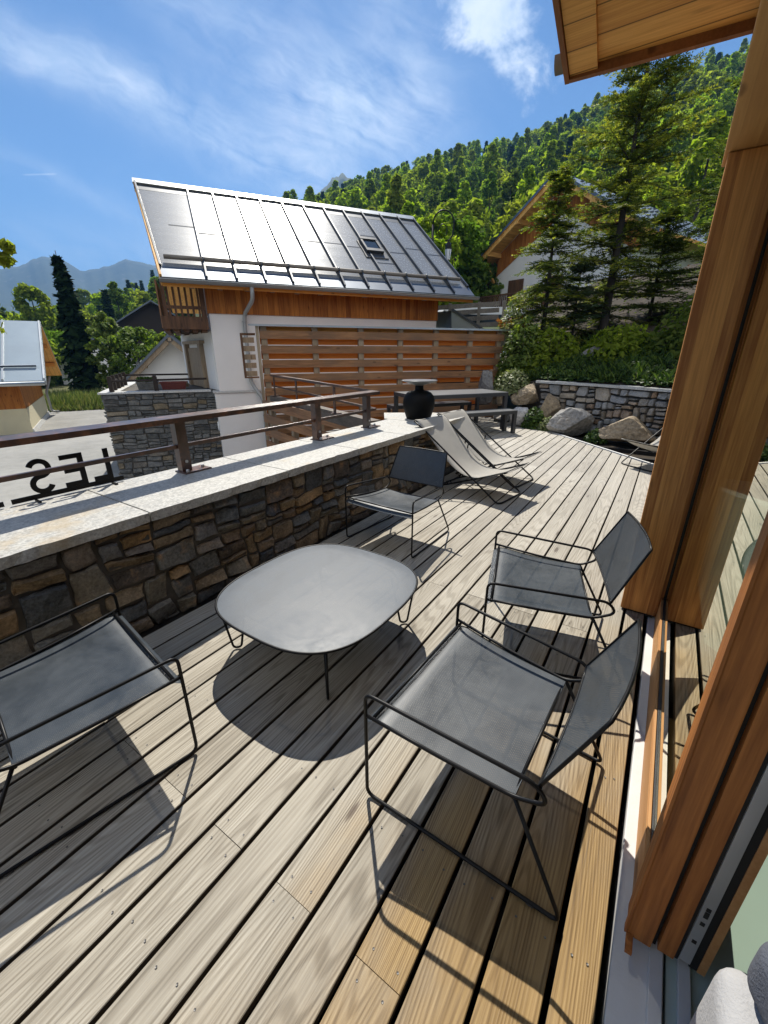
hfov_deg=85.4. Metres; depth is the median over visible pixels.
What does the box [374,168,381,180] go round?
poplar
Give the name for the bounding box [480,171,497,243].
poplar
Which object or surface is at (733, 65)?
poplar
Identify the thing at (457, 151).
poplar
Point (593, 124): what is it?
broadleaf tree
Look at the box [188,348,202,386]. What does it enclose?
door
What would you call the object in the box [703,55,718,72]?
poplar
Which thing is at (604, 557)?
lounge chair
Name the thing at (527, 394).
boulder
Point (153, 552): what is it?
terrace wall
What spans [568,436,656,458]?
soil strip
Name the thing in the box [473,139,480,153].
poplar
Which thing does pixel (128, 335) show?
street tree
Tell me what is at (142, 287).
fir
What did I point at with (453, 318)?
shed
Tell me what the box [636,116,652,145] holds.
poplar
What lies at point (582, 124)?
poplar
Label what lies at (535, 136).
broadleaf tree
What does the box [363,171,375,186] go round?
poplar
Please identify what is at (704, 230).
fir tree
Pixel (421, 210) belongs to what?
broadleaf tree
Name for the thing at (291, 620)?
table
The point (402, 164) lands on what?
poplar
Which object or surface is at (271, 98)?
sky
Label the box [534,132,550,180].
poplar
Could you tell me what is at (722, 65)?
poplar
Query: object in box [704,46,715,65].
poplar
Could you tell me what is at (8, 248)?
street tree
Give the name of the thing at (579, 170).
poplar
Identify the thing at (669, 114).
poplar
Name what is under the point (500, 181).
broadleaf tree
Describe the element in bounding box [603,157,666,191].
broadleaf tree
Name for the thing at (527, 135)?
poplar
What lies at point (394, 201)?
poplar
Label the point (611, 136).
broadleaf tree
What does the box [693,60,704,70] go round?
broadleaf tree
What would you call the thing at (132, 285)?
broadleaf tree
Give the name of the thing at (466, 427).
sling lounger
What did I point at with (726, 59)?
broadleaf tree
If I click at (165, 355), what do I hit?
house
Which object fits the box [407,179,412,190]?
poplar
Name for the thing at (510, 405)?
ground
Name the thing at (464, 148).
poplar
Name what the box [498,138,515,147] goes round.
broadleaf tree
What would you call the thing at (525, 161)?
broadleaf tree
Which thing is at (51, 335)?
dark tree
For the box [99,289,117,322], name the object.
fir
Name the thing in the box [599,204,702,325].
fir tree
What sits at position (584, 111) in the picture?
broadleaf tree
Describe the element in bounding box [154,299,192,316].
broadleaf tree
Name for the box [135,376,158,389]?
planter
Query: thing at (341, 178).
mountain
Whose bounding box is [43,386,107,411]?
verge grass
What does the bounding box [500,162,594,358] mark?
fir tree
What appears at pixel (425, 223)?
garden tree
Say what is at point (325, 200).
broadleaf tree
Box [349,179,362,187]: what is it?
broadleaf tree
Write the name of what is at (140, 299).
broadleaf tree
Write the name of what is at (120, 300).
poplar
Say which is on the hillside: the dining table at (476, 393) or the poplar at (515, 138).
the poplar at (515, 138)
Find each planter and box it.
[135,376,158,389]
[159,381,186,389]
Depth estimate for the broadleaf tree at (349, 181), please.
220.50 m
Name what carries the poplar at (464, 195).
on the hillside
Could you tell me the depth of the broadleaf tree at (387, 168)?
260.36 m
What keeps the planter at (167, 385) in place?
on the stone terrace
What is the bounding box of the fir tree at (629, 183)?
[514,47,724,336]
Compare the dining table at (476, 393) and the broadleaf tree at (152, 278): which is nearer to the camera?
the dining table at (476, 393)
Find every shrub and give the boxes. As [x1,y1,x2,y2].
[493,316,542,386]
[512,325,580,377]
[520,406,545,429]
[536,416,551,431]
[580,321,657,364]
[583,428,607,443]
[641,293,694,363]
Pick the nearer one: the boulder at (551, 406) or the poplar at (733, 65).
the boulder at (551, 406)
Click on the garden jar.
(419, 402)
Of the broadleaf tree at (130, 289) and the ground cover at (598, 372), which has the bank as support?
the ground cover at (598, 372)
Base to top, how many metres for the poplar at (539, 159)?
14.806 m
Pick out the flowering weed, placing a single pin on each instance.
(514, 313)
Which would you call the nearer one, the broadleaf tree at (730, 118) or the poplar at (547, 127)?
the broadleaf tree at (730, 118)
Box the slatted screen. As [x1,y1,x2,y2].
[262,400,347,446]
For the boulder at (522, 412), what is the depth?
8.87 m
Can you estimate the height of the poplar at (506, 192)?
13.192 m
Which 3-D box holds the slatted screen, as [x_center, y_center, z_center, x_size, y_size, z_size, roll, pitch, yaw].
[-1.333,-0.764,7.433,0.135,2.100,3.633,-15,25,-33]
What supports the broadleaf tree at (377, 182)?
on the hillside
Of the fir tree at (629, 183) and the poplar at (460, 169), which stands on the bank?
the fir tree at (629, 183)
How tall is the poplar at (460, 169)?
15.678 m
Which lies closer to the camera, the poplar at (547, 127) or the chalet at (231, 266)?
the chalet at (231, 266)
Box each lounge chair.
[0,593,197,878]
[345,446,448,557]
[364,602,641,920]
[479,511,652,684]
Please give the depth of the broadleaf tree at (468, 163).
161.83 m
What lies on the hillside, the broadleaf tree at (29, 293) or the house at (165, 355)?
the broadleaf tree at (29, 293)
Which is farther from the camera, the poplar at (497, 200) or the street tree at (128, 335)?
the poplar at (497, 200)
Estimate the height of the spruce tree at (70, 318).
9.841 m
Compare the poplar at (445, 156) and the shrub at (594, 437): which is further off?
the poplar at (445, 156)
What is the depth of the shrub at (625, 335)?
8.79 m
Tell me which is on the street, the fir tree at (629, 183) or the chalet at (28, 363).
the chalet at (28, 363)
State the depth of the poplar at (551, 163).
88.02 m
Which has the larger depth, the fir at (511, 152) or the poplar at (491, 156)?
the fir at (511, 152)
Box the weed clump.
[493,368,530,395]
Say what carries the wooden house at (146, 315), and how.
on the street
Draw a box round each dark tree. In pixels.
[41,340,65,386]
[43,328,75,384]
[89,336,112,343]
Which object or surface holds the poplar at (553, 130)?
on the hillside
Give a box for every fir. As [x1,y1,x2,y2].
[95,305,103,311]
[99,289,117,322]
[125,280,130,288]
[139,280,144,290]
[321,191,324,200]
[506,145,514,164]
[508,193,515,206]
[564,135,574,161]
[576,117,581,127]
[678,70,692,97]
[713,52,721,65]
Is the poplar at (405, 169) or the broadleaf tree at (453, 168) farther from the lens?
the poplar at (405, 169)
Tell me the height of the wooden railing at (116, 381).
0.370 m
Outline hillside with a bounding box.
[195,217,690,328]
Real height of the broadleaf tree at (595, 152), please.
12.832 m
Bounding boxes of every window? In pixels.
[507,278,523,304]
[624,235,767,955]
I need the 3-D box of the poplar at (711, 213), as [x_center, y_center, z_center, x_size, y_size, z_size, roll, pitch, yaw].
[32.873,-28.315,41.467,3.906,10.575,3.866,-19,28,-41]
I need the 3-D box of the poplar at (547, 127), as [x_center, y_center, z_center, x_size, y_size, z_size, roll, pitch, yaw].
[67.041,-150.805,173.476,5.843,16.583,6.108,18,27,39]
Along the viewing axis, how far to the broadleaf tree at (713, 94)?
109.34 m
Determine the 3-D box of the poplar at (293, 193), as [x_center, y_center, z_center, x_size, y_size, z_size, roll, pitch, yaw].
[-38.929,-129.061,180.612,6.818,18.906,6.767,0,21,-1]
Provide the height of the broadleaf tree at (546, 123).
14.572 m
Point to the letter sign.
(84, 482)
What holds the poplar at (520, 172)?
on the hillside
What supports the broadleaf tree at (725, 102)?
on the hillside
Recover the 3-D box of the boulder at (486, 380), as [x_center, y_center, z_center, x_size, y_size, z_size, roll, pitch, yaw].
[2.329,-2.850,9.516,0.308,0.761,0.412,2,21,5]
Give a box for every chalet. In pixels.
[0,319,61,434]
[132,177,479,456]
[478,170,708,316]
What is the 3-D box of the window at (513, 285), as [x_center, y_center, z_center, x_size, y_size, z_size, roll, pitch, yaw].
[8.004,-13.358,25.451,0.070,1.500,1.100,-14,25,-32]
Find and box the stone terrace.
[97,382,222,477]
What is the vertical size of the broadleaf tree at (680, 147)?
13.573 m
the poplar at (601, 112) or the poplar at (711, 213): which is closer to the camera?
the poplar at (711, 213)
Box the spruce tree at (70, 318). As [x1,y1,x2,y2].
[50,251,103,390]
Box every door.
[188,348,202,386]
[652,662,767,976]
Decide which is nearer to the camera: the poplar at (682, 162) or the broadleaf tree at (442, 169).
the poplar at (682, 162)
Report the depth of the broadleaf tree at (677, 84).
162.55 m
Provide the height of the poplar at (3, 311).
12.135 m
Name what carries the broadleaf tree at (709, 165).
on the hillside
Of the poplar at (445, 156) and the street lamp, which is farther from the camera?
the poplar at (445, 156)
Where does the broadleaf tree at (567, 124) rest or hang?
on the hillside
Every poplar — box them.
[0,307,10,319]
[106,281,130,319]
[121,287,131,301]
[147,281,154,294]
[149,276,166,303]
[282,191,289,198]
[289,189,297,199]
[305,186,317,202]
[329,180,340,194]
[361,178,378,210]
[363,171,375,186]
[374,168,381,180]
[375,172,390,204]
[385,173,406,213]
[398,162,405,173]
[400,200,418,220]
[401,165,407,176]
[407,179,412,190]
[412,187,424,202]
[425,153,431,163]
[428,148,443,186]
[439,172,458,199]
[441,150,449,168]
[444,159,450,171]
[447,148,454,169]
[450,142,463,166]
[453,156,465,212]
[453,175,460,213]
[454,179,472,211]
[462,145,467,159]
[463,168,480,203]
[467,149,476,166]
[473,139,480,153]
[479,142,500,213]
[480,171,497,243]
[492,187,507,238]
[494,167,520,229]
[497,137,506,162]
[497,147,502,158]
[501,159,507,169]
[505,156,517,177]
[512,132,519,145]
[513,136,526,166]
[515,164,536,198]
[518,166,523,179]
[520,127,531,156]
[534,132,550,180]
[534,141,548,178]
[534,141,549,185]
[538,139,560,181]
[540,125,549,142]
[547,139,565,170]
[548,125,557,145]
[555,116,564,139]
[566,141,584,171]
[569,157,580,172]
[571,163,588,177]
[575,146,587,164]
[579,122,586,129]
[588,156,597,171]
[589,92,602,120]
[594,110,604,121]
[609,101,625,131]
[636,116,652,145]
[642,175,671,211]
[654,109,674,131]
[668,155,684,185]
[675,109,730,226]
[683,103,706,150]
[693,160,721,219]
[699,180,721,219]
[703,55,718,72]
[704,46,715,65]
[717,60,726,71]
[720,51,741,74]
[739,37,748,52]
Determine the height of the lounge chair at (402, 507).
0.711 m
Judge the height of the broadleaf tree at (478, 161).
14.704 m
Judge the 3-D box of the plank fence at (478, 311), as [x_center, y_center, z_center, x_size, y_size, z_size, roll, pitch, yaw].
[2.847,-7.016,15.313,3.074,1.325,0.188,4,21,10]
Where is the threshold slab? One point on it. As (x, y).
(622, 991)
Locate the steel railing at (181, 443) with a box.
[0,374,379,482]
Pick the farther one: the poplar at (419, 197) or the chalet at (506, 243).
the poplar at (419, 197)
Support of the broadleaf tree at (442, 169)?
on the hillside
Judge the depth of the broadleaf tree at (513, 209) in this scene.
50.34 m
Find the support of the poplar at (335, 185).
on the hillside
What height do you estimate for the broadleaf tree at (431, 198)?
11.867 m
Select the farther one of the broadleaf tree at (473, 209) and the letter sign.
the broadleaf tree at (473, 209)
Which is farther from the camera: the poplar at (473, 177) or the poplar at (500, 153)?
the poplar at (500, 153)
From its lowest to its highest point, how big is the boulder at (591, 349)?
0.409 m
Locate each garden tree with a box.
[417,215,462,310]
[427,209,493,303]
[457,256,503,302]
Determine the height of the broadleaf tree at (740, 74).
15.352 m
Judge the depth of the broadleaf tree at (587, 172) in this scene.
44.00 m
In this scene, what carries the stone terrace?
on the street
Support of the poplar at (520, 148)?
on the hillside
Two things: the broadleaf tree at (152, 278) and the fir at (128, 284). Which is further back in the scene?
the fir at (128, 284)
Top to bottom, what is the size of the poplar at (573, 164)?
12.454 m
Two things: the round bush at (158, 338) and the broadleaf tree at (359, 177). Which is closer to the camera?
the round bush at (158, 338)
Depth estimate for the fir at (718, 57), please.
200.82 m
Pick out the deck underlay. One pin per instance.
(548, 989)
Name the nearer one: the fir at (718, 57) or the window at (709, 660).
the window at (709, 660)
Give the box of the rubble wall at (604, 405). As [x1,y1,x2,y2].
[522,380,671,443]
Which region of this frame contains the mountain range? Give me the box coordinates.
[0,256,158,318]
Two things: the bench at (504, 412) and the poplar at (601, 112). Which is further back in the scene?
the poplar at (601, 112)
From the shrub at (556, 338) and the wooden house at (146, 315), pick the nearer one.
the shrub at (556, 338)
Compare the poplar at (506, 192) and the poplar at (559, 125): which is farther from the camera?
the poplar at (559, 125)
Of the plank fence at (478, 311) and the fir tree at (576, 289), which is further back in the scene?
the plank fence at (478, 311)
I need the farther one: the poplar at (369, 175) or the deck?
the poplar at (369, 175)
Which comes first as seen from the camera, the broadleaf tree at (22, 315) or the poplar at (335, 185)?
the broadleaf tree at (22, 315)
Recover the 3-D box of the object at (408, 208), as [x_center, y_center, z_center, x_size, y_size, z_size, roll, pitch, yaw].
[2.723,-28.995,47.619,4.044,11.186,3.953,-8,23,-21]
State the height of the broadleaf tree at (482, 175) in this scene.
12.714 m
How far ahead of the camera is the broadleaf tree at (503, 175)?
120.39 m
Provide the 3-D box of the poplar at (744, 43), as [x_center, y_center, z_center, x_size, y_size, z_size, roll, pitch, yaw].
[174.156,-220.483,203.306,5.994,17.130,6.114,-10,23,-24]
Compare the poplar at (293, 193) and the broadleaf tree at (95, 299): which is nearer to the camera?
the broadleaf tree at (95, 299)
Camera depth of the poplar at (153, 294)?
81.00 m
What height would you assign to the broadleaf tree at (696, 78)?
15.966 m
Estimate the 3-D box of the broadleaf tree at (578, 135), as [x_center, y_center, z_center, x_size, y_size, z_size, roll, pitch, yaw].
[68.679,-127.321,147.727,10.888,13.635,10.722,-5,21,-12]
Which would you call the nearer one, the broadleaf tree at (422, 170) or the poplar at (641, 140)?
the poplar at (641, 140)
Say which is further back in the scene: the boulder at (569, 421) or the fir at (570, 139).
the fir at (570, 139)
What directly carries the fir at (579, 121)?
on the hillside
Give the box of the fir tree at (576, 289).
[533,258,611,341]
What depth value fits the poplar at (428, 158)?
212.59 m
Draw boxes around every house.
[59,338,138,384]
[116,300,174,365]
[126,331,187,381]
[552,0,767,1023]
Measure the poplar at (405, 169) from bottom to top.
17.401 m
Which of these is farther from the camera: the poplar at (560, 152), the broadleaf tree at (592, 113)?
the broadleaf tree at (592, 113)
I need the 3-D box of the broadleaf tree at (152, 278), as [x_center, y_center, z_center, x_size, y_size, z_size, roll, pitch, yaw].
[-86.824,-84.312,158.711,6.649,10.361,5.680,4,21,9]
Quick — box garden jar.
[401,379,437,419]
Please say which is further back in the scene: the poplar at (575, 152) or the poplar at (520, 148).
the poplar at (520, 148)
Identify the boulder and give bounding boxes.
[478,370,492,403]
[493,414,509,421]
[496,396,502,405]
[510,383,538,404]
[510,407,527,426]
[540,393,560,420]
[546,407,593,435]
[581,346,603,361]
[599,416,656,442]
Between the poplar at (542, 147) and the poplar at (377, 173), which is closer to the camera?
the poplar at (542, 147)
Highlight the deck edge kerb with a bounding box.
[486,417,653,466]
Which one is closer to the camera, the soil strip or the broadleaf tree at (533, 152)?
the soil strip
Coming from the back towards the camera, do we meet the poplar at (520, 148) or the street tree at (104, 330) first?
the poplar at (520, 148)
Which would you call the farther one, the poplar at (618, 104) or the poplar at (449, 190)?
the poplar at (618, 104)
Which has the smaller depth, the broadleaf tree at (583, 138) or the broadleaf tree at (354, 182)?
the broadleaf tree at (583, 138)
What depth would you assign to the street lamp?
16.98 m
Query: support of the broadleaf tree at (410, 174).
on the hillside
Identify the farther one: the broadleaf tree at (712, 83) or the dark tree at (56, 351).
the broadleaf tree at (712, 83)
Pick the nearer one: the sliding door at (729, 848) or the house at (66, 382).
the sliding door at (729, 848)
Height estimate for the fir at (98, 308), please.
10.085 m
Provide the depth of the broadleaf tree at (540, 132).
202.66 m
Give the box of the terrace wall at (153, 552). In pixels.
[0,396,464,711]
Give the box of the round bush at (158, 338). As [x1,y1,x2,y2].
[148,332,180,350]
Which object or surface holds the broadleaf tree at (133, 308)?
on the hillside
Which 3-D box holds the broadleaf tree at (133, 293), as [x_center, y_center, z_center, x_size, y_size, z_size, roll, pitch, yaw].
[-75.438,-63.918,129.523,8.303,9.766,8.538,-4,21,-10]
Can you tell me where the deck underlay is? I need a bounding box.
[244,420,638,1023]
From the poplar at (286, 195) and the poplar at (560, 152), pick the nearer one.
the poplar at (560, 152)
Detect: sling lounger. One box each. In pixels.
[413,415,530,503]
[437,409,542,487]
[621,428,662,471]
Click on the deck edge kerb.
(634, 458)
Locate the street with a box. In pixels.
[0,387,135,508]
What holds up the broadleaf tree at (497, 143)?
on the hillside
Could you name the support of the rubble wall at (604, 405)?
on the soil strip
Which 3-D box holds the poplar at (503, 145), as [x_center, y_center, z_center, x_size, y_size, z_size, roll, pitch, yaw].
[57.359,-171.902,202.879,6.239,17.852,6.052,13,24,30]
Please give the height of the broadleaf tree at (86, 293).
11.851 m
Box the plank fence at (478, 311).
[438,300,506,326]
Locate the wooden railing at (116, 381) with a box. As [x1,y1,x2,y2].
[106,372,206,391]
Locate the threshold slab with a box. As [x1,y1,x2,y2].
[594,616,663,1023]
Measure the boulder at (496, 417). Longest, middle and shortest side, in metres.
0.468 x 0.457 x 0.229 m
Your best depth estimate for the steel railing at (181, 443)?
2.97 m
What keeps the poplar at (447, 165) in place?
on the hillside
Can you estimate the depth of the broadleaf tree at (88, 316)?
64.44 m
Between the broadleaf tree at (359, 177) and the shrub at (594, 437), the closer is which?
the shrub at (594, 437)
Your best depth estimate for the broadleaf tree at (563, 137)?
168.93 m
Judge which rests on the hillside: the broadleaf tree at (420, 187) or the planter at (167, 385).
the broadleaf tree at (420, 187)
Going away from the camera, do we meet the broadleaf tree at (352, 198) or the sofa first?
the sofa
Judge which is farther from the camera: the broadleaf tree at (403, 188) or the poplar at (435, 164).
the poplar at (435, 164)
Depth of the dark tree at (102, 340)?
50.12 m
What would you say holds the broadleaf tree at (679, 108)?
on the hillside
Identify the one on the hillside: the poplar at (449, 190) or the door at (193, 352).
the poplar at (449, 190)
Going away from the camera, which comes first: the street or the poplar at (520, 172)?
the street
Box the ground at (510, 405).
[41,353,521,409]
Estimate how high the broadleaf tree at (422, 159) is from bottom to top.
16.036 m
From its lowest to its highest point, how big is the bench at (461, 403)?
0.446 m
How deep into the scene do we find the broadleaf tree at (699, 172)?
59.86 m
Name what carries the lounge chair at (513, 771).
on the deck
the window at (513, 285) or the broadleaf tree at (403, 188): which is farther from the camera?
the broadleaf tree at (403, 188)
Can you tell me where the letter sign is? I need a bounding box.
[11,448,123,504]
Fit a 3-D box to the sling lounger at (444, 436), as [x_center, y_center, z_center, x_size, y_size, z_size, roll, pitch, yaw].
[0.986,-0.637,4.759,1.220,0.775,0.618,18,27,39]
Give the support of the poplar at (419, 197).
on the hillside
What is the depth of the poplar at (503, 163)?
154.81 m
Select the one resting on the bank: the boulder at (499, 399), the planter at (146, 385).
the boulder at (499, 399)
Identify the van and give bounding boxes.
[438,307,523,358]
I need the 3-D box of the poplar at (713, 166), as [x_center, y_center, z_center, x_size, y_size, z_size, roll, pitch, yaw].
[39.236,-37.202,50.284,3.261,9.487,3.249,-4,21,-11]
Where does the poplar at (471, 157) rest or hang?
on the hillside
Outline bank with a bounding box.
[500,263,699,388]
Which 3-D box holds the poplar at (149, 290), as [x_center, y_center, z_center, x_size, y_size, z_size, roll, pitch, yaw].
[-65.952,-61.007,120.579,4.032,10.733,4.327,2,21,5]
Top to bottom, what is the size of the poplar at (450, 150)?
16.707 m
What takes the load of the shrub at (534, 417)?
on the soil strip
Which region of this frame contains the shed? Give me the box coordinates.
[436,309,491,346]
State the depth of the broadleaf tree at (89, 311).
119.35 m
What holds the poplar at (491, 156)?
on the hillside
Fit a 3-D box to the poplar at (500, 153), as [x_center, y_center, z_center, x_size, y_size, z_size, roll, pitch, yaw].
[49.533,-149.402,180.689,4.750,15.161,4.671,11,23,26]
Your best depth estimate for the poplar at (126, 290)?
120.67 m
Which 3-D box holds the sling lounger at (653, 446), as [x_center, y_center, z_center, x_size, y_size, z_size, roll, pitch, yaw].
[4.005,-1.037,5.803,1.220,0.775,0.618,-7,22,-18]
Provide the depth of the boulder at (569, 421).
8.08 m
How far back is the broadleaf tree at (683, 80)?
184.29 m
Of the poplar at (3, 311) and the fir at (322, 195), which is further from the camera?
the fir at (322, 195)
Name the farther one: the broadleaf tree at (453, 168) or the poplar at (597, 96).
the poplar at (597, 96)
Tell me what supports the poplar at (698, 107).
on the hillside
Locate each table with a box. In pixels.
[215,544,417,699]
[394,388,507,428]
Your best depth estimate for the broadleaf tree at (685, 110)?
101.26 m
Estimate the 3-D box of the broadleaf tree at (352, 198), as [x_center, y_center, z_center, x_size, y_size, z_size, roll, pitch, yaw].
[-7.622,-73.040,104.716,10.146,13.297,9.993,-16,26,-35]
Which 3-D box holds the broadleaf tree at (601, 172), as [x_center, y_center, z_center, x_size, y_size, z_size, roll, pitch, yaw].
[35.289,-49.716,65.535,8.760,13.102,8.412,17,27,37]
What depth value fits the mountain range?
1786.00 m
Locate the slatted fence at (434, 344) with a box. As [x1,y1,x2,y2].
[240,324,509,443]
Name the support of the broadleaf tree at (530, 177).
on the hillside
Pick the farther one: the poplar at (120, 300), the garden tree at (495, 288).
the poplar at (120, 300)
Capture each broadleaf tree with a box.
[6,282,60,331]
[19,312,45,323]
[76,288,91,310]
[82,311,107,337]
[84,303,95,315]
[87,294,104,314]
[113,302,136,317]
[123,306,139,316]
[128,288,138,302]
[129,290,142,301]
[130,282,139,290]
[132,291,156,307]
[147,276,155,288]
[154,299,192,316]
[323,195,329,203]
[328,190,339,204]
[335,187,372,209]
[345,179,359,187]
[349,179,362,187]
[353,175,365,180]
[353,179,364,194]
[361,177,381,193]
[367,205,384,211]
[370,184,407,210]
[378,188,428,217]
[379,165,392,176]
[402,168,423,185]
[411,162,439,187]
[415,182,437,190]
[416,154,431,163]
[419,171,444,213]
[420,190,440,217]
[421,160,451,182]
[425,197,496,268]
[444,167,468,180]
[459,166,488,203]
[463,159,473,169]
[467,140,483,155]
[468,155,494,186]
[471,167,510,197]
[479,176,512,216]
[485,137,506,159]
[494,194,528,236]
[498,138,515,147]
[517,154,537,181]
[519,168,596,206]
[521,145,539,170]
[530,128,541,149]
[534,127,556,146]
[541,121,552,128]
[558,118,572,145]
[559,131,570,145]
[565,111,583,131]
[567,128,586,140]
[573,129,607,164]
[579,106,590,121]
[586,101,610,122]
[587,113,614,133]
[587,140,603,165]
[593,143,630,181]
[601,122,632,151]
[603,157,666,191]
[631,170,714,221]
[640,126,705,175]
[656,112,708,160]
[657,96,700,121]
[658,107,692,125]
[673,69,700,82]
[675,81,681,92]
[676,69,728,109]
[682,88,735,121]
[685,138,727,201]
[686,74,732,109]
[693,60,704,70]
[695,90,716,114]
[697,161,711,194]
[699,116,732,137]
[715,57,730,68]
[724,73,737,88]
[729,59,745,74]
[731,70,743,86]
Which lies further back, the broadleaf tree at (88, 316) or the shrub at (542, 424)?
the broadleaf tree at (88, 316)
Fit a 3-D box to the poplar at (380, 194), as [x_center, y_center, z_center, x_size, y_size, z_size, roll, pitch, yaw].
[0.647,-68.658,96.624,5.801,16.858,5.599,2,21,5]
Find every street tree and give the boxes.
[0,237,17,333]
[83,311,135,388]
[107,326,155,376]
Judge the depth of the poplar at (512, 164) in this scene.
127.05 m
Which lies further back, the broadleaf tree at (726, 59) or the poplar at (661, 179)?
the broadleaf tree at (726, 59)
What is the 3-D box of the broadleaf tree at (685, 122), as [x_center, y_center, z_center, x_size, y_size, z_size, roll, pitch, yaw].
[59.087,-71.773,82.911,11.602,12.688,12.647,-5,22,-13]
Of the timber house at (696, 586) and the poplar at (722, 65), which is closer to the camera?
the timber house at (696, 586)
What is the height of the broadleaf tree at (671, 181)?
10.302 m
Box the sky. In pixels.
[0,0,751,270]
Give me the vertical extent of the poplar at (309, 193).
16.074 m
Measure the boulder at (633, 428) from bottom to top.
0.456 m
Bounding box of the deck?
[0,416,656,1023]
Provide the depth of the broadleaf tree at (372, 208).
83.48 m
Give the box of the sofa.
[689,941,767,1023]
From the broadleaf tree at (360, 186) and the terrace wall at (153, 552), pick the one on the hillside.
the broadleaf tree at (360, 186)
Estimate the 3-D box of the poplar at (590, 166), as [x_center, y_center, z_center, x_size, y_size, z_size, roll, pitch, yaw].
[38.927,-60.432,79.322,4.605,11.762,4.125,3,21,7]
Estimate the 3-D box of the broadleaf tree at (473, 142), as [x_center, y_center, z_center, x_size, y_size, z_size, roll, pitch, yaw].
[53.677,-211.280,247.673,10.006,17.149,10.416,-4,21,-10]
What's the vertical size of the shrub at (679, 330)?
1.512 m
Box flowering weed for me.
[496,297,530,338]
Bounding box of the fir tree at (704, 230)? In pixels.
[642,45,749,325]
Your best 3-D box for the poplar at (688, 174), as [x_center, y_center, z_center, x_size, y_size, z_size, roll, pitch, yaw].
[27.062,-25.793,36.214,4.945,14.545,4.898,0,21,-1]
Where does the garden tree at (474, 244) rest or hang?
on the hillside
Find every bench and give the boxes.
[387,400,471,412]
[435,408,517,432]
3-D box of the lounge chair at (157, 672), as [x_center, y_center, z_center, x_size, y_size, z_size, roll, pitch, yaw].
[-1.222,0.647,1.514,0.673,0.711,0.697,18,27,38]
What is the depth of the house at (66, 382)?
42.78 m
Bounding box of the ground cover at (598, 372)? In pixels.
[498,327,679,386]
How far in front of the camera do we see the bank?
11.15 m
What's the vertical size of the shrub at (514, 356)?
1.759 m
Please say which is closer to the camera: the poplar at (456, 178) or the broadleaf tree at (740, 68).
the poplar at (456, 178)
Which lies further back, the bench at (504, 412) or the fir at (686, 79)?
the fir at (686, 79)
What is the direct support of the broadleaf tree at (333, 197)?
on the hillside
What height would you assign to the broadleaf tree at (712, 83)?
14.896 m
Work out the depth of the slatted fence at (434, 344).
9.14 m
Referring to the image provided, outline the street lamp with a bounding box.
[432,209,454,260]
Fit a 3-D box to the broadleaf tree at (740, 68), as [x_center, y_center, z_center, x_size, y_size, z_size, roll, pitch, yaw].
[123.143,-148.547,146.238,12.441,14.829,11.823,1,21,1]
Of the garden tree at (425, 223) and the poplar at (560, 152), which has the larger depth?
the poplar at (560, 152)
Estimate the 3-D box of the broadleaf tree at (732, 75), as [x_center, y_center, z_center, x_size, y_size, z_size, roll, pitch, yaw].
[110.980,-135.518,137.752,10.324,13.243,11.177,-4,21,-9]
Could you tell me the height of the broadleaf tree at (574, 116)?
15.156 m
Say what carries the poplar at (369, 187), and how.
on the hillside
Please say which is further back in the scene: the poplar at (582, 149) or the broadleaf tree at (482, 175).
the broadleaf tree at (482, 175)
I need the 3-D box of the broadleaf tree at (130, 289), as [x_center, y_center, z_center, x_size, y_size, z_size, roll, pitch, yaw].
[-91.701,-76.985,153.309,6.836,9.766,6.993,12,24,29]

